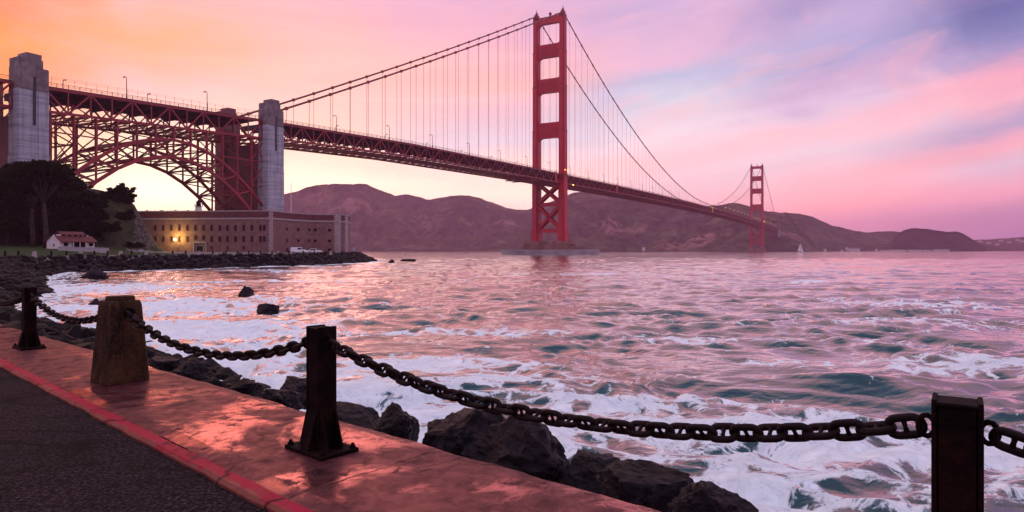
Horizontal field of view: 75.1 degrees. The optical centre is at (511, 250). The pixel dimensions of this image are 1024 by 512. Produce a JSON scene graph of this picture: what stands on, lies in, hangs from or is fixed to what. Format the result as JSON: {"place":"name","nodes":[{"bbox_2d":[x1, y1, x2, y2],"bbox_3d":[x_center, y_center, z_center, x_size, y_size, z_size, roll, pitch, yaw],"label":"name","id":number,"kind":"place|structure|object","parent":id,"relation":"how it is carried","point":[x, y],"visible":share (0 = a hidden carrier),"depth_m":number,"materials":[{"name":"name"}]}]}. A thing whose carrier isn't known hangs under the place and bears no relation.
{"place":"outdoors","nodes":[
{"label":"outdoors","id":0,"kind":"place"},
{"bbox_2d":[4,321,21,328],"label":"riprap boulder","id":1,"kind":"object","parent":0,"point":[17,325],"visible":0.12,"depth_m":14.46,"materials":[{"name":"grey stone"}]},
{"bbox_2d":[0,368,268,511],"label":"road","id":2,"kind":"structure","parent":0,"point":[57,455],"depth_m":4.57,"materials":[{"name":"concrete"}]},
{"bbox_2d":[0,358,313,511],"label":"kerb","id":3,"kind":"structure","parent":2,"relation":"on","point":[256,494],"depth_m":4.85,"materials":[{"name":"concrete"}]},
{"bbox_2d":[0,188,307,270],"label":"ground","id":4,"kind":"structure","parent":0,"point":[134,230],"depth_m":207.62,"materials":[{"name":"green plant"}]},
{"bbox_2d":[0,74,12,109],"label":"approach viaduct","id":5,"kind":"object","parent":4,"relation":"on","point":[9,83],"visible":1,"depth_m":224.26,"materials":[{"name":"red metal"}]},
{"bbox_2d":[0,168,42,245],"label":"cypress tree","id":6,"kind":"object","parent":4,"relation":"on","point":[18,222],"visible":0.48,"depth_m":183.31,"materials":[{"name":"green plant"}]},
{"bbox_2d":[0,52,49,167],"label":"concrete pylon","id":7,"kind":"object","parent":4,"relation":"on","point":[24,129],"visible":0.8,"depth_m":227.02,"materials":[{"name":"grey concrete"}]},
{"bbox_2d":[1,180,58,246],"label":"cypress tree","id":8,"kind":"object","parent":4,"relation":"on","point":[19,190],"visible":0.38,"depth_m":180.44,"materials":[{"name":"green plant"}]},
{"bbox_2d":[16,200,58,237],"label":"cypress tree","id":9,"kind":"object","parent":4,"relation":"on","point":[48,204],"visible":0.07,"depth_m":199.46,"materials":[{"name":"green plant"}]},
{"bbox_2d":[0,159,83,247],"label":"cypress tree","id":10,"kind":"object","parent":4,"relation":"on","point":[53,173],"visible":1,"depth_m":173.75,"materials":[{"name":"green plant"}]},
{"bbox_2d":[24,191,96,240],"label":"cypress tree","id":11,"kind":"object","parent":4,"relation":"on","point":[72,206],"visible":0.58,"depth_m":197.92,"materials":[{"name":"green plant"}]},
{"bbox_2d":[43,231,97,248],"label":"house","id":12,"kind":"structure","parent":4,"relation":"on","point":[69,239],"depth_m":173.49,"materials":[{"name":"white paint"}]},
{"bbox_2d":[57,179,94,195],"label":"cypress tree","id":13,"kind":"object","parent":4,"relation":"on","point":[80,188],"visible":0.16,"depth_m":208.46,"materials":[{"name":"green plant"}]},
{"bbox_2d":[56,194,109,237],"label":"cypress tree","id":14,"kind":"object","parent":4,"relation":"on","point":[98,203],"visible":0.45,"depth_m":204.04,"materials":[{"name":"green plant"}]},
{"bbox_2d":[58,246,108,252],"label":"wall","id":15,"kind":"structure","parent":4,"relation":"on","point":[95,249],"depth_m":165.80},
{"bbox_2d":[102,194,111,199],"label":"bush","id":16,"kind":"object","parent":4,"relation":"on","point":[105,196],"visible":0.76,"depth_m":221.22,"materials":[{"name":"green plant"}]},
{"bbox_2d":[97,221,122,232],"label":"bush","id":17,"kind":"object","parent":4,"relation":"on","point":[115,226],"visible":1,"depth_m":202.98,"materials":[{"name":"green plant"}]},
{"bbox_2d":[99,182,137,203],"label":"bush","id":18,"kind":"object","parent":4,"relation":"on","point":[121,192],"visible":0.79,"depth_m":224.07,"materials":[{"name":"green plant"}]},
{"bbox_2d":[114,209,136,220],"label":"bush","id":19,"kind":"object","parent":4,"relation":"on","point":[126,215],"visible":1,"depth_m":206.94,"materials":[{"name":"green plant"}]},
{"bbox_2d":[3,76,262,210],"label":"arch bridge","id":20,"kind":"structure","parent":4,"relation":"on","point":[95,103],"depth_m":278.50,"materials":[{"name":"red paint"}]},
{"bbox_2d":[123,242,145,247],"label":"bush","id":21,"kind":"object","parent":4,"relation":"on","point":[135,245],"visible":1,"depth_m":202.80,"materials":[{"name":"green plant"}]},
{"bbox_2d":[138,210,350,252],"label":"brick fort","id":22,"kind":"structure","parent":4,"relation":"on","point":[264,231],"depth_m":240.75,"materials":[{"name":"brick"}]},
{"bbox_2d":[194,199,202,210],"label":"lighthouse","id":23,"kind":"object","parent":22,"relation":"on","point":[198,206],"visible":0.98,"depth_m":261.39,"materials":[{"name":"white paint"}]},
{"bbox_2d":[215,99,283,210],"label":"concrete pylon","id":24,"kind":"object","parent":4,"relation":"on","point":[269,193],"visible":0.56,"depth_m":321.24,"materials":[{"name":"grey concrete"}]},
{"bbox_2d":[291,247,307,252],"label":"parked van","id":25,"kind":"object","parent":4,"relation":"on","point":[297,249],"visible":0.9,"depth_m":211.14,"materials":[{"name":"paint"}]},
{"bbox_2d":[308,249,322,252],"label":"parked car","id":26,"kind":"object","parent":4,"relation":"on","point":[313,250],"visible":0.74,"depth_m":215.09,"materials":[{"name":"paint"}]},
{"bbox_2d":[0,251,377,390],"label":"riprap","id":27,"kind":"object","parent":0,"point":[18,272],"visible":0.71,"depth_m":137.54,"materials":[{"name":"grey stone"}]},
{"bbox_2d":[0,311,11,321],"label":"riprap boulder","id":28,"kind":"object","parent":27,"relation":"on","point":[5,315],"visible":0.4,"depth_m":19.74,"materials":[{"name":"grey stone"}]},
{"bbox_2d":[12,311,21,320],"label":"riprap boulder","id":29,"kind":"object","parent":27,"relation":"on","point":[18,314],"visible":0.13,"depth_m":26.92,"materials":[{"name":"grey stone"}]},
{"bbox_2d":[37,319,58,326],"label":"riprap boulder","id":30,"kind":"object","parent":27,"relation":"on","point":[48,323],"visible":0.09,"depth_m":25.98,"materials":[{"name":"grey stone"}]},
{"bbox_2d":[38,317,66,330],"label":"riprap boulder","id":31,"kind":"object","parent":27,"relation":"on","point":[60,326],"visible":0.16,"depth_m":29.04,"materials":[{"name":"grey stone"}]},
{"bbox_2d":[46,332,62,335],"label":"riprap boulder","id":32,"kind":"object","parent":27,"relation":"on","point":[52,333],"visible":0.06,"depth_m":13.87,"materials":[{"name":"grey stone"}]},
{"bbox_2d":[44,335,75,345],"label":"riprap boulder","id":33,"kind":"object","parent":27,"relation":"on","point":[63,339],"visible":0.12,"depth_m":11.57,"materials":[{"name":"grey stone"}]},
{"bbox_2d":[61,322,75,330],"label":"riprap boulder","id":34,"kind":"object","parent":27,"relation":"on","point":[67,326],"visible":0.16,"depth_m":31.52,"materials":[{"name":"grey stone"}]},
{"bbox_2d":[63,333,77,340],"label":"riprap boulder","id":35,"kind":"object","parent":27,"relation":"on","point":[71,338],"visible":0.11,"depth_m":17.93,"materials":[{"name":"grey stone"}]},
{"bbox_2d":[66,324,81,337],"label":"riprap boulder","id":36,"kind":"object","parent":27,"relation":"on","point":[74,331],"visible":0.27,"depth_m":22.24,"materials":[{"name":"grey stone"}]},
{"bbox_2d":[79,328,95,338],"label":"riprap boulder","id":37,"kind":"object","parent":27,"relation":"on","point":[87,332],"visible":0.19,"depth_m":24.25,"materials":[{"name":"grey stone"}]},
{"bbox_2d":[81,337,94,342],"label":"riprap boulder","id":38,"kind":"object","parent":27,"relation":"on","point":[90,339],"visible":0.02,"depth_m":17.15,"materials":[{"name":"grey stone"}]},
{"bbox_2d":[147,350,154,358],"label":"riprap boulder","id":39,"kind":"object","parent":27,"relation":"on","point":[150,353],"visible":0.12,"depth_m":19.86,"materials":[{"name":"grey stone"}]},
{"bbox_2d":[172,353,182,358],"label":"riprap boulder","id":40,"kind":"object","parent":27,"relation":"on","point":[177,355],"visible":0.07,"depth_m":22.89,"materials":[{"name":"grey stone"}]},
{"bbox_2d":[202,361,212,367],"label":"riprap boulder","id":41,"kind":"object","parent":27,"relation":"on","point":[207,364],"visible":0.09,"depth_m":23.13,"materials":[{"name":"grey stone"}]},
{"bbox_2d":[204,358,220,366],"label":"riprap boulder","id":42,"kind":"object","parent":27,"relation":"on","point":[213,362],"visible":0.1,"depth_m":24.58,"materials":[{"name":"grey stone"}]},
{"bbox_2d":[208,368,216,378],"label":"riprap boulder","id":43,"kind":"object","parent":27,"relation":"on","point":[212,374],"visible":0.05,"depth_m":20.29,"materials":[{"name":"grey stone"}]},
{"bbox_2d":[208,379,227,388],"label":"riprap boulder","id":44,"kind":"object","parent":27,"relation":"on","point":[216,382],"visible":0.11,"depth_m":14.48,"materials":[{"name":"grey stone"}]},
{"bbox_2d":[222,379,240,383],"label":"riprap boulder","id":45,"kind":"object","parent":27,"relation":"on","point":[231,380],"visible":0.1,"depth_m":20.24,"materials":[{"name":"grey stone"}]},
{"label":"riprap boulder","id":46,"kind":"object","parent":27,"relation":"on","visible":0},
{"bbox_2d":[37,324,62,334],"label":"riprap boulder","id":47,"kind":"object","parent":46,"relation":"on","point":[42,327],"visible":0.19,"depth_m":15.08,"materials":[{"name":"grey stone"}]},
{"bbox_2d":[0,324,660,511],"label":"pavement","id":48,"kind":"structure","parent":0,"point":[246,436],"depth_m":4.77,"materials":[{"name":"concrete"}]},
{"bbox_2d":[12,287,46,350],"bbox_3d":[-7.247,1.014,10.002,0.480,0.912,0.320,0,0,41],"label":"iron post","id":49,"kind":"object","parent":48,"relation":"on","point":[29,339],"visible":1,"depth_m":9.94,"materials":[{"name":"black metal"}]},
{"bbox_2d":[0,295,21,306],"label":"chain","id":50,"kind":"object","parent":49,"relation":"hanging from","point":[16,300],"visible":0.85,"depth_m":10.57,"materials":[{"name":"black metal"}]},
{"bbox_2d":[30,293,96,323],"bbox_3d":[-5.851,0.799,8.772,3.490,0.322,0.100,0,0,41],"label":"chain","id":51,"kind":"object","parent":49,"relation":"hanging from","point":[66,318],"visible":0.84,"depth_m":8.91,"materials":[{"name":"black metal"}]},
{"bbox_2d":[37,329,45,336],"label":"riprap boulder","id":52,"kind":"object","parent":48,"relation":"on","point":[42,332],"visible":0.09,"depth_m":12.49,"materials":[{"name":"grey stone"}]},
{"bbox_2d":[76,342,93,349],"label":"riprap boulder","id":53,"kind":"object","parent":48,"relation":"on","point":[89,345],"visible":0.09,"depth_m":11.10,"materials":[{"name":"grey stone"}]},
{"bbox_2d":[90,295,149,385],"bbox_3d":[-4.410,0.993,7.502,0.451,0.955,0.451,0,0,32],"label":"concrete post","id":54,"kind":"object","parent":48,"relation":"on","point":[120,353],"visible":0.99,"depth_m":7.36,"materials":[{"name":"concrete"}]},
{"bbox_2d":[253,388,304,409],"bbox_3d":[-2.621,1.699,7.516,0.581,0.294,0.492,4,-4,23],"label":"boulder","id":55,"kind":"object","parent":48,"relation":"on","point":[290,399],"visible":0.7,"depth_m":7.39,"materials":[{"name":"grey stone"}]},
{"bbox_2d":[280,376,305,409],"bbox_3d":[-2.615,1.761,8.327,0.488,0.380,0.734,0,0,-10],"label":"boulder","id":56,"kind":"object","parent":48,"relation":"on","point":[294,383],"visible":0.36,"depth_m":8.13,"materials":[{"name":"grey stone"}]},
{"bbox_2d":[285,324,358,460],"bbox_3d":[-1.404,1.014,4.909,0.480,0.912,0.320,0,0,41],"label":"iron post","id":57,"kind":"object","parent":48,"relation":"on","point":[321,438],"visible":0.99,"depth_m":4.85,"materials":[{"name":"black metal"}]},
{"bbox_2d":[125,310,305,360],"bbox_3d":[-2.877,0.819,6.180,3.700,0.362,0.100,0,0,41],"label":"chain","id":58,"kind":"object","parent":57,"relation":"hanging from","point":[277,350],"visible":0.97,"depth_m":5.94,"materials":[{"name":"black metal"}]},
{"bbox_2d":[328,339,927,442],"bbox_3d":[0.138,0.803,3.711,3.714,0.332,0.101,0,0,38],"label":"chain","id":59,"kind":"object","parent":57,"relation":"hanging from","point":[887,426],"visible":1,"depth_m":3.24,"materials":[{"name":"black metal"}]},
{"bbox_2d":[337,401,379,428],"bbox_3d":[-1.677,1.711,6.718,0.641,0.246,0.674,16,10,-6],"label":"boulder","id":60,"kind":"object","parent":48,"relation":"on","point":[358,415],"visible":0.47,"depth_m":6.67,"materials":[{"name":"grey stone"}]},
{"bbox_2d":[915,392,1001,511],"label":"iron post","id":61,"kind":"object","parent":48,"relation":"on","point":[959,440],"visible":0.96,"depth_m":2.46,"materials":[{"name":"black metal"}]},
{"bbox_2d":[988,426,1023,457],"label":"chain","id":62,"kind":"object","parent":61,"relation":"hanging from","point":[995,433],"visible":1,"depth_m":2.40,"materials":[{"name":"black metal"}]},
{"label":"riprap boulder","id":63,"kind":"object","parent":48,"relation":"on","visible":0},
{"bbox_2d":[171,358,209,381],"bbox_3d":[-4.339,1.626,8.953,0.516,0.341,0.608,0,0,-16],"label":"boulder","id":64,"kind":"object","parent":63,"relation":"on","point":[194,369],"visible":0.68,"depth_m":8.84,"materials":[{"name":"grey stone"}]},
{"bbox_2d":[369,402,419,441],"bbox_3d":[-1.142,1.734,6.358,0.524,0.561,0.709,0,-11,-23],"label":"boulder","id":65,"kind":"object","parent":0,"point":[395,419],"visible":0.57,"depth_m":6.16,"materials":[{"name":"grey stone"}]},
{"bbox_2d":[284,184,555,250],"bbox_3d":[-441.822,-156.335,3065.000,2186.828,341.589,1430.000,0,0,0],"label":"hill","id":66,"kind":"structure","parent":0,"point":[381,220],"depth_m":3023.48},
{"bbox_2d":[422,407,505,456],"bbox_3d":[-0.476,1.790,6.032,0.794,0.723,0.684,-6,-6,21],"label":"boulder","id":67,"kind":"object","parent":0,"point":[452,432],"visible":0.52,"depth_m":5.89,"materials":[{"name":"grey stone"}]},
{"bbox_2d":[0,0,1023,239],"label":"sky","id":68,"kind":"structure","parent":0,"point":[858,115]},
{"bbox_2d":[460,413,569,481],"bbox_3d":[0.051,1.664,5.487,0.766,0.607,1.002,0,0,-26],"label":"boulder","id":69,"kind":"object","parent":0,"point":[535,449],"visible":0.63,"depth_m":5.32,"materials":[{"name":"grey stone"}]},
{"bbox_2d":[14,251,1023,511],"bbox_3d":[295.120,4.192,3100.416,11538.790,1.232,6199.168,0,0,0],"label":"sea water","id":70,"kind":"structure","parent":0,"point":[758,337],"depth_m":31.53,"materials":[{"name":"blue liquid"}]},
{"bbox_2d":[79,266,108,278],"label":"boulder","id":71,"kind":"object","parent":70,"relation":"in","point":[94,272],"visible":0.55,"depth_m":99.33,"materials":[{"name":"grey stone"}]},
{"bbox_2d":[88,298,99,304],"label":"boulder","id":72,"kind":"object","parent":70,"relation":"in","point":[95,301],"visible":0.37,"depth_m":52.24,"materials":[{"name":"grey stone"}]},
{"bbox_2d":[238,286,253,296],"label":"boulder","id":73,"kind":"object","parent":70,"relation":"in","point":[246,291],"visible":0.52,"depth_m":63.73,"materials":[{"name":"grey stone"}]},
{"bbox_2d":[257,303,279,313],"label":"boulder","id":74,"kind":"object","parent":70,"relation":"in","point":[265,308],"visible":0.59,"depth_m":46.01,"materials":[{"name":"grey stone"}]},
{"bbox_2d":[400,259,415,261],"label":"boulder","id":75,"kind":"object","parent":70,"relation":"in","point":[411,260],"visible":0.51,"depth_m":254.99,"materials":[{"name":"grey stone"}]},
{"bbox_2d":[239,8,778,251],"bbox_3d":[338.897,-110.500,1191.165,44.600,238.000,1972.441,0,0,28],"label":"suspension bridge","id":76,"kind":"structure","parent":70,"relation":"on","point":[538,178],"depth_m":621.76,"materials":[{"name":"red paint"}]},
{"bbox_2d":[501,250,598,254],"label":"tower fender","id":77,"kind":"object","parent":70,"relation":"in","point":[549,252],"visible":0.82,"depth_m":608.22,"materials":[{"name":"concrete"}]},
{"bbox_2d":[797,243,803,252],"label":"sailboat","id":78,"kind":"object","parent":70,"relation":"on","point":[800,249],"visible":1,"depth_m":1150.03,"materials":[{"name":"fabric"}]},
{"bbox_2d":[556,449,619,493],"bbox_3d":[0.647,1.831,5.312,0.457,0.407,0.707,0,0,25],"label":"boulder","id":79,"kind":"object","parent":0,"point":[582,469],"visible":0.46,"depth_m":5.19,"materials":[{"name":"grey stone"}]},
{"bbox_2d":[410,192,823,251],"bbox_3d":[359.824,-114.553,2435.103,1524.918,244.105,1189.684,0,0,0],"label":"headland hill","id":80,"kind":"structure","parent":0,"point":[600,223],"depth_m":2301.96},
{"bbox_2d":[767,226,779,237],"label":"concrete pylon","id":81,"kind":"object","parent":80,"relation":"on","point":[770,235],"visible":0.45,"depth_m":2059.60,"materials":[{"name":"grey concrete"}]},
{"bbox_2d":[595,459,693,511],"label":"boulder","id":82,"kind":"object","parent":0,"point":[650,484],"visible":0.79,"depth_m":4.58,"materials":[{"name":"grey stone"}]},
{"bbox_2d":[667,480,758,511],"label":"boulder","id":83,"kind":"object","parent":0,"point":[704,496],"visible":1,"depth_m":4.15,"materials":[{"name":"grey stone"}]},
{"bbox_2d":[783,212,1012,250],"bbox_3d":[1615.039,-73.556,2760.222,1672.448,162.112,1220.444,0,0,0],"label":"grassy hill","id":84,"kind":"structure","parent":0,"point":[822,234],"depth_m":2741.21,"materials":[{"name":"plant"}]},
{"bbox_2d":[849,247,859,250],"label":"house","id":85,"kind":"structure","parent":84,"relation":"on","point":[854,248],"depth_m":2233.00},
{"bbox_2d":[889,249,905,250],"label":"house","id":86,"kind":"structure","parent":84,"relation":"on","point":[897,249],"depth_m":2296.34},
{"bbox_2d":[933,249,949,250],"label":"house","id":87,"kind":"structure","parent":84,"relation":"on","point":[941,249],"depth_m":2293.00,"materials":[{"name":"white"}]},
{"bbox_2d":[891,228,986,250],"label":"wooded hill","id":88,"kind":"structure","parent":0,"point":[921,240],"depth_m":2636.89,"materials":[{"name":"plant"}]},
{"bbox_2d":[974,237,1023,250],"bbox_3d":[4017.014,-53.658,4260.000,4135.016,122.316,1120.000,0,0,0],"label":"distant hill","id":89,"kind":"structure","parent":0,"point":[1014,245],"depth_m":4191.30,"materials":[{"name":"purple"}]},
{"bbox_2d":[765,211,1023,240],"bbox_3d":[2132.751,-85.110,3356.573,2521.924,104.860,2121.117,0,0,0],"label":"distant scrub","id":90,"kind":"object","parent":89,"relation":"on","point":[901,232],"visible":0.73,"depth_m":2697.10,"materials":[{"name":"green plant"}]},
{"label":"riprap boulder","id":91,"kind":"object","parent":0,"visible":0},
{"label":"riprap boulder","id":92,"kind":"object","parent":91,"relation":"on","visible":0},
{"bbox_2d":[228,378,262,395],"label":"boulder","id":93,"kind":"object","parent":92,"relation":"on","point":[246,386],"visible":0.56,"depth_m":7.95,"materials":[{"name":"grey stone"}]},
{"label":"riprap boulder","id":94,"kind":"object","parent":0,"visible":0},
{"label":"riprap boulder","id":95,"kind":"object","parent":94,"relation":"on","visible":0},
{"bbox_2d":[148,356,184,371],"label":"boulder","id":96,"kind":"object","parent":95,"relation":"on","point":[166,363],"visible":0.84,"depth_m":9.69,"materials":[{"name":"grey stone"}]}
]}

